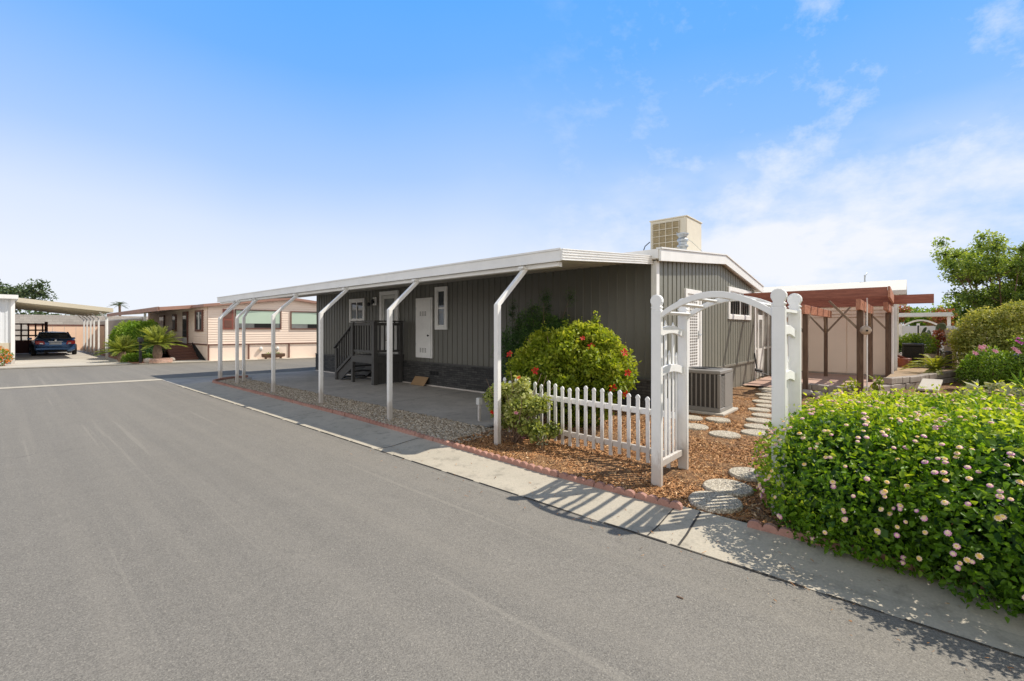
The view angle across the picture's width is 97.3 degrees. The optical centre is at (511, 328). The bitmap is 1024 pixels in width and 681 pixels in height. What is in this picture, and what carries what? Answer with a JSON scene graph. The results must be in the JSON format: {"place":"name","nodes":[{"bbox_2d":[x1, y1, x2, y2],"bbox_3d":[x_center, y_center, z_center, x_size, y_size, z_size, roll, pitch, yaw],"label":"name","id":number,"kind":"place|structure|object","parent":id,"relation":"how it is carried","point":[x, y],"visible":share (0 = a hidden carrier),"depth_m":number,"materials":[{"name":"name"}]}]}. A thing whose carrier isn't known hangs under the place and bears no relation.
{"place":"outdoors","nodes":[
{"label":"outdoors","id":0,"kind":"place"},
{"bbox_2d":[0,350,131,367],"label":"neighbour driveway","id":1,"kind":"structure","parent":0,"point":[80,357],"depth_m":22.85,"materials":[{"name":"concrete"}]},
{"bbox_2d":[0,294,17,363],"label":"white home","id":2,"kind":"object","parent":1,"relation":"on","point":[7,321],"visible":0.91,"depth_m":20.44,"materials":[{"name":"paint"}]},
{"bbox_2d":[15,322,47,352],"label":"lattice gate","id":3,"kind":"structure","parent":1,"relation":"on","point":[21,346],"depth_m":29.23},
{"bbox_2d":[27,331,76,355],"bbox_3d":[-29.072,0.895,28.519,4.770,1.450,2.160,0,0,41],"label":"parked car","id":4,"kind":"object","parent":1,"relation":"on","point":[50,341],"visible":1,"depth_m":27.18,"materials":[{"name":"blue paint"}]},
{"bbox_2d":[15,298,112,357],"bbox_3d":[-27.066,0.045,26.840,10.700,3.150,3.670,0,0,41],"label":"carport","id":5,"kind":"object","parent":1,"relation":"on","point":[52,307],"visible":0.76,"depth_m":24.88,"materials":[{"name":"white paint"}]},
{"bbox_2d":[27,324,104,349],"bbox_3d":[-32.574,0.650,34.166,0.110,1.900,5.750,0,0,41],"label":"panel fence","id":6,"kind":"object","parent":1,"relation":"on","point":[76,331],"visible":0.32,"depth_m":33.99,"materials":[{"name":"wood"}]},
{"bbox_2d":[95,353,143,362],"bbox_3d":[-21.833,1.615,25.545,13.467,0.001,1.400,0,0,41],"label":"red rock bed","id":7,"kind":"object","parent":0,"point":[111,356],"visible":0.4,"depth_m":26.04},
{"bbox_2d":[94,334,143,361],"bbox_3d":[-19.139,0.946,21.988,2.048,1.348,1.988,0,0,41],"label":"sago palm","id":8,"kind":"object","parent":7,"relation":"on","point":[120,345],"visible":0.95,"depth_m":21.90,"materials":[{"name":"green plant"}]},
{"bbox_2d":[107,319,158,356],"bbox_3d":[-20.239,0.561,24.191,3.997,2.202,1.883,0,0,35],"label":"lime shrub","id":9,"kind":"object","parent":7,"relation":"on","point":[133,329],"visible":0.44,"depth_m":23.53,"materials":[{"name":"green plant"}]},
{"bbox_2d":[143,358,172,362],"bbox_3d":[-16.987,1.540,21.679,1.050,0.180,1.040,0,0,41],"label":"brick planter","id":10,"kind":"object","parent":7,"relation":"on","point":[160,360],"visible":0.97,"depth_m":21.40,"materials":[{"name":"brick"}]},
{"bbox_2d":[124,325,185,357],"bbox_3d":[-17.049,0.592,21.466,2.382,1.617,2.246,0,0,-3],"label":"sago palm","id":11,"kind":"object","parent":10,"relation":"in","point":[157,338],"visible":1,"depth_m":21.40,"materials":[{"name":"green plant"}]},
{"bbox_2d":[163,375,252,384],"bbox_3d":[-8.696,1.646,15.927,2.100,0.001,5.580,0,0,41],"label":"corner apron","id":12,"kind":"object","parent":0,"point":[187,381],"visible":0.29,"depth_m":14.28,"materials":[{"name":"concrete"}]},
{"bbox_2d":[213,357,315,360],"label":"lot","id":13,"kind":"structure","parent":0,"point":[269,358],"depth_m":24.45,"materials":[{"name":"concrete"}]},
{"bbox_2d":[107,298,315,360],"bbox_3d":[-19.660,-0.040,30.505,20.175,3.380,9.280,0,0,41],"label":"tan home","id":14,"kind":"object","parent":13,"relation":"on","point":[195,327],"visible":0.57,"depth_m":24.34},
{"bbox_2d":[182,311,187,343],"bbox_3d":[-18.421,-0.040,25.386,1.000,1.820,0.090,0,0,41],"label":"door","id":15,"kind":"structure","parent":14,"relation":"in","point":[184,314],"depth_m":25.27,"materials":[{"name":"grey glass"}]},
{"bbox_2d":[195,310,203,330],"bbox_3d":[-16.433,-0.410,23.649,1.320,1.120,0.090,0,0,41],"label":"window","id":16,"kind":"structure","parent":14,"relation":"in","point":[199,315],"depth_m":23.56,"materials":[{"name":"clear glass"}]},
{"bbox_2d":[235,309,281,328],"bbox_3d":[-13.559,-0.490,24.120,2.200,1.040,0.050,0,0,-37],"label":"window","id":17,"kind":"structure","parent":14,"relation":"in","point":[255,319],"depth_m":24.14,"materials":[{"name":"white glass"}]},
{"bbox_2d":[290,311,315,328],"bbox_3d":[-11.373,-0.460,25.788,2.400,1.020,0.050,0,0,-37],"label":"window","id":18,"kind":"structure","parent":14,"relation":"in","point":[298,319],"depth_m":25.45,"materials":[{"name":"green glass"}]},
{"bbox_2d":[261,352,284,358],"bbox_3d":[-12.858,1.421,24.272,1.100,0.417,0.460,0,0,-37],"label":"barrel planter","id":19,"kind":"object","parent":13,"relation":"on","point":[277,355],"visible":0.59,"depth_m":24.20,"materials":[{"name":"brown wood"}]},
{"bbox_2d":[219,377,505,442],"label":"gravel","id":20,"kind":"structure","parent":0,"point":[453,429],"depth_m":8.53,"materials":[{"name":"gravel"}]},
{"bbox_2d":[217,248,652,444],"bbox_3d":[-4.162,0.139,12.085,15.022,3.022,3.577,0,0,41],"label":"carport","id":21,"kind":"object","parent":20,"relation":"on","point":[520,265],"visible":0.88,"depth_m":8.22,"materials":[{"name":"white metal"}]},
{"bbox_2d":[249,370,558,427],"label":"driveway","id":22,"kind":"structure","parent":0,"point":[452,404],"depth_m":11.19,"materials":[{"name":"concrete"}]},
{"bbox_2d":[333,320,403,384],"bbox_3d":[-4.525,0.702,14.141,2.480,1.873,1.061,0,0,41],"label":"porch","id":23,"kind":"object","parent":22,"relation":"on","point":[376,360],"visible":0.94,"depth_m":13.61,"materials":[{"name":"paint"}]},
{"bbox_2d":[411,376,428,385],"bbox_3d":[-2.676,1.515,13.033,0.620,0.235,0.176,0,0,41],"label":"cardboard sheet","id":24,"kind":"object","parent":22,"relation":"on","point":[419,380],"visible":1,"depth_m":13.02,"materials":[{"name":"cardboard"}]},
{"bbox_2d":[10,337,987,522],"bbox_3d":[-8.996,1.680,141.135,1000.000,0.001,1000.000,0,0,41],"label":"ground","id":25,"kind":"structure","parent":0,"point":[165,356],"depth_m":21.66,"materials":[{"name":"concrete"}]},
{"bbox_2d":[0,346,14,365],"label":"flower bush","id":26,"kind":"object","parent":25,"relation":"on","point":[4,352],"visible":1,"depth_m":19.51,"materials":[{"name":"orange plant"}]},
{"bbox_2d":[0,278,56,312],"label":"broad tree","id":27,"kind":"object","parent":25,"relation":"on","point":[20,291],"visible":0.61,"depth_m":40.88,"materials":[{"name":"green plant"}]},
{"bbox_2d":[16,309,105,315],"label":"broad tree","id":28,"kind":"object","parent":25,"relation":"on","point":[36,313],"visible":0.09,"depth_m":47.77,"materials":[{"name":"green plant"}]},
{"bbox_2d":[15,314,147,339],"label":"block wall","id":29,"kind":"structure","parent":25,"relation":"on","point":[61,319],"depth_m":36.50,"materials":[{"name":"concrete"}]},
{"bbox_2d":[95,317,143,349],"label":"screen wall","id":30,"kind":"structure","parent":25,"relation":"on","point":[112,323],"depth_m":32.58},
{"bbox_2d":[120,352,152,362],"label":"ground shrub","id":31,"kind":"object","parent":25,"relation":"on","point":[132,357],"visible":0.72,"depth_m":21.70,"materials":[{"name":"green plant"}]},
{"bbox_2d":[135,327,163,357],"bbox_3d":[-18.667,0.785,23.267,1.226,1.872,1.798,0,0,-29],"label":"dark shrub","id":32,"kind":"object","parent":25,"relation":"on","point":[149,350],"visible":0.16,"depth_m":22.77,"materials":[{"name":"green plant"}]},
{"bbox_2d":[491,287,576,379],"bbox_3d":[0.472,0.385,9.659,2.096,2.542,1.002,0,0,41],"label":"feathery shrub","id":33,"kind":"object","parent":25,"relation":"on","point":[524,321],"visible":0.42,"depth_m":9.63,"materials":[{"name":"green plant"}]},
{"bbox_2d":[504,310,641,428],"bbox_3d":[0.967,0.693,7.576,2.228,1.996,1.608,0,0,41],"label":"hibiscus bush","id":34,"kind":"object","parent":25,"relation":"on","point":[591,356],"visible":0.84,"depth_m":7.11,"materials":[{"name":"green plant"}]},
{"bbox_2d":[754,280,906,376],"bbox_3d":[9.848,-0.110,21.973,14.150,3.480,8.800,0,0,41],"label":"beige home","id":35,"kind":"object","parent":25,"relation":"on","point":[842,346],"visible":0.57,"depth_m":15.50,"materials":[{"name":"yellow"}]},
{"bbox_2d":[866,298,867,390],"bbox_3d":[8.443,0.445,10.713,0.026,2.350,0.026,0,0,-39],"label":"white pole","id":36,"kind":"object","parent":25,"relation":"on","point":[867,346],"visible":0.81,"depth_m":10.70,"materials":[{"name":"metal"}]},
{"bbox_2d":[748,377,1023,622],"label":"lantana hedge","id":37,"kind":"object","parent":25,"relation":"on","point":[924,471],"visible":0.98,"depth_m":3.06,"materials":[{"name":"green plant"}]},
{"bbox_2d":[899,312,953,325],"bbox_3d":[22.442,0.400,24.741,2.500,2.500,1.600,0,0,41],"label":"gate arbor","id":38,"kind":"object","parent":25,"relation":"on","point":[941,314],"visible":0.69,"depth_m":24.14,"materials":[{"name":"white paint"}]},
{"bbox_2d":[914,323,946,342],"bbox_3d":[18.004,0.496,19.502,1.171,1.460,0.890,0,0,41],"label":"prickly pear","id":39,"kind":"object","parent":25,"relation":"on","point":[940,326],"visible":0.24,"depth_m":19.25,"materials":[{"name":"green plant"}]},
{"bbox_2d":[899,323,963,356],"bbox_3d":[19.868,0.700,22.498,4.420,1.900,0.170,0,0,41],"label":"vinyl fence","id":40,"kind":"object","parent":25,"relation":"on","point":[904,330],"visible":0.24,"depth_m":22.27,"materials":[{"name":"white paint"}]},
{"bbox_2d":[925,307,957,325],"bbox_3d":[26.248,0.156,27.587,1.300,2.996,1.518,0,0,-11],"label":"red bougainvillea","id":41,"kind":"object","parent":25,"relation":"on","point":[940,320],"visible":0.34,"depth_m":27.46,"materials":[{"name":"plant"}]},
{"bbox_2d":[899,302,1004,325],"bbox_3d":[30.305,-0.102,31.500,6.150,3.644,6.257,0,0,41],"label":"background tree","id":42,"kind":"object","parent":25,"relation":"on","point":[914,310],"visible":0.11,"depth_m":30.90,"materials":[{"name":"green plant"}]},
{"bbox_2d":[929,229,1023,337],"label":"airy tree","id":43,"kind":"object","parent":25,"relation":"on","point":[972,268],"visible":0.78,"depth_m":17.01,"materials":[{"name":"green plant"}]},
{"bbox_2d":[938,286,1020,335],"bbox_3d":[30.113,-0.464,26.821,6.775,4.357,6.917,0,0,-22],"label":"background tree","id":44,"kind":"object","parent":25,"relation":"on","point":[955,304],"visible":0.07,"depth_m":28.83,"materials":[{"name":"green plant"}]},
{"bbox_2d":[943,299,1023,380],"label":"privet bush","id":45,"kind":"object","parent":25,"relation":"on","point":[975,333],"visible":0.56,"depth_m":13.10,"materials":[{"name":"green plant"}]},
{"bbox_2d":[0,358,1023,680],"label":"street","id":46,"kind":"structure","parent":0,"point":[158,530],"depth_m":2.99,"materials":[{"name":"asphalt"}]},
{"bbox_2d":[0,372,282,388],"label":"valley gutter","id":47,"kind":"object","parent":46,"relation":"on","point":[123,381],"visible":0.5,"depth_m":13.97,"materials":[{"name":"concrete"}]},
{"bbox_2d":[0,358,301,368],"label":"kerb","id":48,"kind":"structure","parent":46,"relation":"on","point":[143,363],"depth_m":20.43,"materials":[{"name":"concrete"}]},
{"bbox_2d":[178,382,1023,657],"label":"gutter","id":49,"kind":"object","parent":46,"relation":"on","point":[921,599],"visible":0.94,"depth_m":3.57,"materials":[{"name":"concrete"}]},
{"bbox_2d":[452,443,476,452],"bbox_3d":[-0.633,1.607,6.000,0.440,0.106,0.048,0,1,43],"label":"edging block","id":50,"kind":"object","parent":49,"relation":"on","point":[464,447],"depth_m":5.96,"materials":[{"name":"concrete"}]},
{"bbox_2d":[229,396,700,544],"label":"gutter joints","id":51,"kind":"object","parent":49,"relation":"on","point":[688,531],"visible":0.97,"depth_m":3.78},
{"bbox_2d":[475,449,500,460],"bbox_3d":[-0.308,1.612,5.689,0.440,0.106,0.048,0,-1,43],"label":"edging block","id":52,"kind":"object","parent":49,"relation":"on","point":[491,455],"depth_m":5.66,"materials":[{"name":"concrete"}]},
{"bbox_2d":[500,456,527,467],"bbox_3d":[0.023,1.609,5.383,0.440,0.106,0.048,0,-2,44],"label":"edging block","id":53,"kind":"object","parent":49,"relation":"on","point":[516,462],"depth_m":5.36,"materials":[{"name":"concrete"}]},
{"bbox_2d":[526,463,559,476],"bbox_3d":[0.345,1.609,5.069,0.440,0.106,0.048,0,2,42],"label":"edging block","id":54,"kind":"object","parent":49,"relation":"on","point":[545,470],"depth_m":5.03,"materials":[{"name":"concrete"}]},
{"bbox_2d":[559,472,594,486],"bbox_3d":[0.684,1.614,4.772,0.440,0.106,0.048,0,0,42],"label":"edging block","id":55,"kind":"object","parent":49,"relation":"on","point":[580,479],"depth_m":4.74,"materials":[{"name":"concrete"}]},
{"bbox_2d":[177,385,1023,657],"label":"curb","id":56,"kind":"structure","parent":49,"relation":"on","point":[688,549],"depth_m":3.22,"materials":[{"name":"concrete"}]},
{"bbox_2d":[594,481,635,497],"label":"edging block","id":57,"kind":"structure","parent":49,"relation":"on","point":[617,490],"depth_m":4.44,"materials":[{"name":"concrete"}]},
{"bbox_2d":[635,492,682,509],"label":"edging block","id":58,"kind":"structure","parent":49,"relation":"on","point":[664,501],"depth_m":4.14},
{"bbox_2d":[350,442,1013,669],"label":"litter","id":59,"kind":"object","parent":49,"relation":"on","point":[717,541],"visible":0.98,"depth_m":3.17,"materials":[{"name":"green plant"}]},
{"bbox_2d":[0,0,1023,324],"label":"sky","id":60,"kind":"structure","parent":0,"point":[154,153],"materials":[{"name":"blue"}]},
{"bbox_2d":[448,387,1021,582],"bbox_3d":[6.253,1.615,6.287,10.920,0.043,9.480,0,0,41],"label":"mulch bed","id":61,"kind":"object","parent":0,"point":[746,392],"visible":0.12,"depth_m":5.55,"materials":[{"name":"wood"}]},
{"bbox_2d":[482,371,562,443],"bbox_3d":[0.132,1.129,6.408,1.172,1.055,0.680,0,0,41],"label":"rose bush","id":62,"kind":"object","parent":61,"relation":"on","point":[519,403],"visible":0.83,"depth_m":6.25,"materials":[{"name":"green plant"}]},
{"bbox_2d":[503,377,674,467],"bbox_3d":[0.812,1.196,6.153,2.956,0.909,0.073,0,0,45],"label":"picket fence","id":63,"kind":"object","parent":61,"relation":"on","point":[637,447],"visible":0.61,"depth_m":5.77,"materials":[{"name":"white paint"}]},
{"bbox_2d":[689,423,708,430],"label":"stepping stone","id":64,"kind":"object","parent":61,"relation":"on","point":[696,426],"visible":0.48,"depth_m":7.20,"materials":[{"name":"stone"}]},
{"bbox_2d":[674,366,737,415],"bbox_3d":[3.825,1.205,8.916,0.960,0.870,0.960,0,0,41],"label":"air conditioner","id":65,"kind":"object","parent":61,"relation":"on","point":[710,390],"visible":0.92,"depth_m":8.58,"materials":[{"name":"metal"}]},
{"bbox_2d":[688,491,742,518],"bbox_3d":[1.872,1.618,4.155,0.467,0.080,0.470,0,0,41],"label":"stepping stone","id":66,"kind":"object","parent":61,"relation":"on","point":[714,502],"visible":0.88,"depth_m":4.09,"materials":[{"name":"stone"}]},
{"bbox_2d":[705,417,730,423],"bbox_3d":[3.592,1.618,7.865,0.407,0.080,0.400,0,0,41],"label":"stepping stone","id":67,"kind":"object","parent":61,"relation":"on","point":[718,420],"visible":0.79,"depth_m":7.82,"materials":[{"name":"stone"}]},
{"bbox_2d":[708,430,740,438],"bbox_3d":[3.199,1.618,6.782,0.439,0.080,0.440,0,0,41],"label":"stepping stone","id":68,"kind":"object","parent":61,"relation":"on","point":[725,434],"visible":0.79,"depth_m":6.71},
{"bbox_2d":[650,288,801,514],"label":"garden arch","id":69,"kind":"structure","parent":61,"relation":"on","point":[786,365],"depth_m":4.60,"materials":[{"name":"white paint"}]},
{"bbox_2d":[702,479,753,498],"bbox_3d":[2.166,1.618,4.519,0.463,0.080,0.470,0,0,41],"label":"stepping stone","id":70,"kind":"object","parent":61,"relation":"on","point":[736,489],"visible":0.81,"depth_m":4.47,"materials":[{"name":"stone"}]},
{"bbox_2d":[728,467,765,482],"bbox_3d":[2.604,1.618,4.926,0.432,0.080,0.440,0,0,41],"label":"stepping stone","id":71,"kind":"object","parent":61,"relation":"on","point":[743,473],"visible":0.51,"depth_m":4.91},
{"bbox_2d":[740,429,765,436],"bbox_3d":[3.731,1.618,6.873,0.443,0.080,0.440,0,0,41],"label":"stepping stone","id":72,"kind":"object","parent":61,"relation":"on","point":[752,432],"visible":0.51,"depth_m":6.84,"materials":[{"name":"stone"}]},
{"bbox_2d":[744,423,770,430],"bbox_3d":[3.986,1.618,7.314,0.398,0.080,0.400,0,0,41],"label":"stepping stone","id":73,"kind":"object","parent":61,"relation":"on","point":[754,426],"visible":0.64,"depth_m":7.26,"materials":[{"name":"stone"}]},
{"bbox_2d":[745,418,771,424],"bbox_3d":[4.272,1.618,7.805,0.407,0.080,0.400,0,0,41],"label":"stepping stone","id":74,"kind":"object","parent":61,"relation":"on","point":[758,420],"visible":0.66,"depth_m":7.73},
{"bbox_2d":[748,407,770,412],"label":"stepping stone","id":75,"kind":"object","parent":61,"relation":"on","point":[757,409],"visible":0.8,"depth_m":8.78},
{"bbox_2d":[751,413,771,417],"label":"stepping stone","id":76,"kind":"object","parent":61,"relation":"on","point":[761,415],"visible":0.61,"depth_m":8.18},
{"bbox_2d":[747,519,810,542],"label":"edging block","id":77,"kind":"structure","parent":61,"relation":"on","point":[766,527],"depth_m":3.56,"materials":[{"name":"concrete"}]},
{"bbox_2d":[839,377,860,397],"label":"broadleaf seedling","id":78,"kind":"object","parent":61,"relation":"on","point":[850,385],"visible":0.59,"depth_m":8.17,"materials":[{"name":"plant"}]},
{"bbox_2d":[815,535,885,560],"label":"edging block","id":79,"kind":"structure","parent":61,"relation":"on","point":[852,546],"depth_m":3.29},
{"bbox_2d":[868,375,884,399],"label":"broadleaf seedling","id":80,"kind":"object","parent":61,"relation":"on","point":[874,385],"visible":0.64,"depth_m":8.70,"materials":[{"name":"plant"}]},
{"bbox_2d":[951,379,1023,403],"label":"broadleaf plant","id":81,"kind":"object","parent":61,"relation":"on","point":[999,385],"visible":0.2,"depth_m":7.71,"materials":[{"name":"plant"}]},
{"bbox_2d":[1008,369,1023,395],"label":"sword leaf plant","id":82,"kind":"object","parent":61,"relation":"on","point":[1017,382],"visible":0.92,"depth_m":7.23,"materials":[{"name":"plant"}]},
{"bbox_2d":[741,374,771,387],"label":"side yard","id":83,"kind":"structure","parent":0,"point":[751,386],"depth_m":12.83,"materials":[{"name":"concrete"}]},
{"bbox_2d":[315,247,763,410],"bbox_3d":[0.013,-0.105,15.915,14.190,3.510,7.870,0,0,41],"label":"mobile home","id":84,"kind":"object","parent":83,"relation":"on","point":[448,334],"visible":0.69,"depth_m":11.47,"materials":[{"name":"grey"}]},
{"bbox_2d":[349,298,365,322],"bbox_3d":[-5.358,-0.620,15.586,1.000,0.820,0.060,0,0,41],"label":"window","id":85,"kind":"structure","parent":84,"relation":"in","point":[357,307],"depth_m":15.57,"materials":[{"name":"white paint"}]},
{"bbox_2d":[379,290,398,353],"bbox_3d":[-3.901,-0.200,14.291,1.020,1.980,0.080,0,0,41],"label":"entry door","id":86,"kind":"structure","parent":84,"relation":"in","point":[386,301],"depth_m":14.38,"materials":[{"name":"white paint"}]},
{"bbox_2d":[416,297,432,357],"bbox_3d":[-2.569,-0.020,13.095,0.760,1.740,0.115,0,0,41],"label":"utility door","id":87,"kind":"structure","parent":84,"relation":"in","point":[424,306],"depth_m":13.03,"materials":[{"name":"white paint"}]},
{"bbox_2d":[435,286,447,329],"bbox_3d":[-1.980,-0.570,12.613,0.520,1.200,0.060,0,0,41],"label":"window","id":88,"kind":"structure","parent":84,"relation":"in","point":[441,293],"depth_m":12.61,"materials":[{"name":"white paint"}]},
{"bbox_2d":[649,215,701,250],"bbox_3d":[4.188,-2.150,11.509,0.960,1.160,1.087,0,0,41],"label":"evaporative cooler","id":89,"kind":"object","parent":84,"relation":"on","point":[663,232],"visible":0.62,"depth_m":11.13,"materials":[{"name":"metal"}]},
{"bbox_2d":[677,232,688,248],"bbox_3d":[3.803,-1.795,10.041,0.253,0.690,0.257,0,0,41],"label":"roof vent","id":90,"kind":"object","parent":84,"relation":"on","point":[682,240],"visible":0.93,"depth_m":9.96,"materials":[{"name":"metal"}]},
{"bbox_2d":[684,288,701,366],"bbox_3d":[4.000,0.050,9.894,0.112,1.800,0.980,0,0,41],"label":"side door","id":91,"kind":"structure","parent":84,"relation":"in","point":[695,322],"depth_m":9.99,"materials":[{"name":"white paint"}]},
{"bbox_2d":[728,286,750,319],"bbox_3d":[6.409,-0.680,12.670,0.060,0.860,2.230,0,0,41],"label":"window","id":92,"kind":"structure","parent":84,"relation":"in","point":[746,316],"depth_m":12.59,"materials":[{"name":"white paint"}]},
{"bbox_2d":[756,308,771,378],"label":"sunroom","id":93,"kind":"structure","parent":83,"relation":"on","point":[764,341],"depth_m":15.32,"materials":[{"name":"white paint"}]},
{"bbox_2d":[758,315,762,376],"bbox_3d":[8.295,0.575,15.067,0.044,2.050,0.580,0,0,41],"label":"door","id":94,"kind":"structure","parent":93,"relation":"in","point":[760,317],"depth_m":15.05,"materials":[{"name":"white paint"}]},
{"bbox_2d":[743,372,889,394],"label":"patio","id":95,"kind":"structure","parent":0,"point":[822,379],"depth_m":13.66,"materials":[{"name":"concrete"}]},
{"bbox_2d":[744,286,933,393],"bbox_3d":[9.542,0.330,12.983,3.870,2.580,5.700,0,0,41],"label":"pergola","id":96,"kind":"object","parent":95,"relation":"on","point":[814,302],"visible":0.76,"depth_m":11.82,"materials":[{"name":"red wood"}]},
{"bbox_2d":[860,304,871,334],"bbox_3d":[8.354,-0.276,10.642,0.227,0.852,0.273,0,0,41],"label":"birdhouse","id":97,"kind":"object","parent":96,"relation":"hanging from","point":[865,329],"visible":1,"depth_m":10.58,"materials":[{"name":"wood"}]},
{"bbox_2d":[801,383,893,394],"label":"block wall","id":98,"kind":"structure","parent":95,"relation":"on","point":[816,387],"depth_m":11.31,"materials":[{"name":"concrete"}]},
{"bbox_2d":[891,307,893,373],"bbox_3d":[11.358,0.485,13.449,0.055,2.270,0.055,0,0,-39],"label":"downpipe","id":99,"kind":"object","parent":95,"relation":"on","point":[892,340],"visible":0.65,"depth_m":13.43,"materials":[{"name":"metal"}]},
{"bbox_2d":[902,343,927,366],"bbox_3d":[14.675,0.950,16.491,0.760,0.840,1.110,0,0,41],"label":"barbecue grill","id":100,"kind":"object","parent":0,"point":[913,351],"visible":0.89,"depth_m":16.13,"materials":[{"name":"metal"}]},
{"bbox_2d":[887,360,954,376],"bbox_3d":[14.005,1.350,15.382,1.700,0.001,10.400,0,0,41],"label":"raised bed","id":101,"kind":"object","parent":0,"point":[910,371],"visible":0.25,"depth_m":14.16,"materials":[{"name":"soil"}]},
{"bbox_2d":[897,354,911,366],"bbox_3d":[13.688,1.125,15.794,0.501,0.436,0.669,0,0,41],"label":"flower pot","id":102,"kind":"object","parent":101,"relation":"on","point":[902,361],"visible":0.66,"depth_m":15.59,"materials":[{"name":"ceramic"}]},
{"bbox_2d":[899,332,939,353],"bbox_3d":[15.836,0.754,17.826,1.651,1.212,1.227,0,0,41],"label":"green shrub","id":103,"kind":"object","parent":101,"relation":"on","point":[909,338],"visible":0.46,"depth_m":17.54,"materials":[{"name":"green plant"}]},
{"bbox_2d":[899,354,961,374],"bbox_3d":[12.626,1.135,13.550,1.505,0.757,1.550,0,0,14],"label":"young palm","id":104,"kind":"object","parent":101,"relation":"on","point":[936,365],"visible":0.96,"depth_m":13.43,"materials":[{"name":"green plant"}]},
{"bbox_2d":[930,329,946,359],"bbox_3d":[16.861,0.658,17.803,0.592,1.390,0.553,0,0,41],"label":"orange shrub","id":105,"kind":"object","parent":101,"relation":"on","point":[940,337],"visible":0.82,"depth_m":17.75,"materials":[{"name":"plant"}]},
{"bbox_2d":[944,329,956,369],"bbox_3d":[16.540,0.775,17.081,0.080,1.550,6.500,0,0,41],"label":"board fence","id":106,"kind":"object","parent":101,"relation":"on","point":[947,347],"visible":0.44,"depth_m":17.13,"materials":[{"name":"brown wood"}]},
{"bbox_2d":[869,380,1013,400],"bbox_3d":[14.103,1.620,13.298,8.400,0.042,11.200,0,0,41],"label":"mulch bed","id":107,"kind":"object","parent":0,"point":[948,387],"visible":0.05,"depth_m":11.97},
{"bbox_2d":[883,370,967,389],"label":"block wall","id":108,"kind":"structure","parent":107,"relation":"on","point":[905,382],"depth_m":12.20,"materials":[{"name":"concrete"}]},
{"bbox_2d":[917,378,942,391],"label":"paver slab","id":109,"kind":"structure","parent":107,"relation":"on","point":[926,383],"depth_m":11.62,"materials":[{"name":"concrete"}]},
{"bbox_2d":[953,344,1023,389],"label":"flowering shrub","id":110,"kind":"object","parent":107,"relation":"on","point":[1005,366],"visible":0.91,"depth_m":11.46,"materials":[{"name":"green plant"}]},
{"bbox_2d":[1005,335,1023,372],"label":"bougainvillea","id":111,"kind":"object","parent":107,"relation":"on","point":[1020,340],"visible":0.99,"depth_m":11.37,"materials":[{"name":"pink plant"}]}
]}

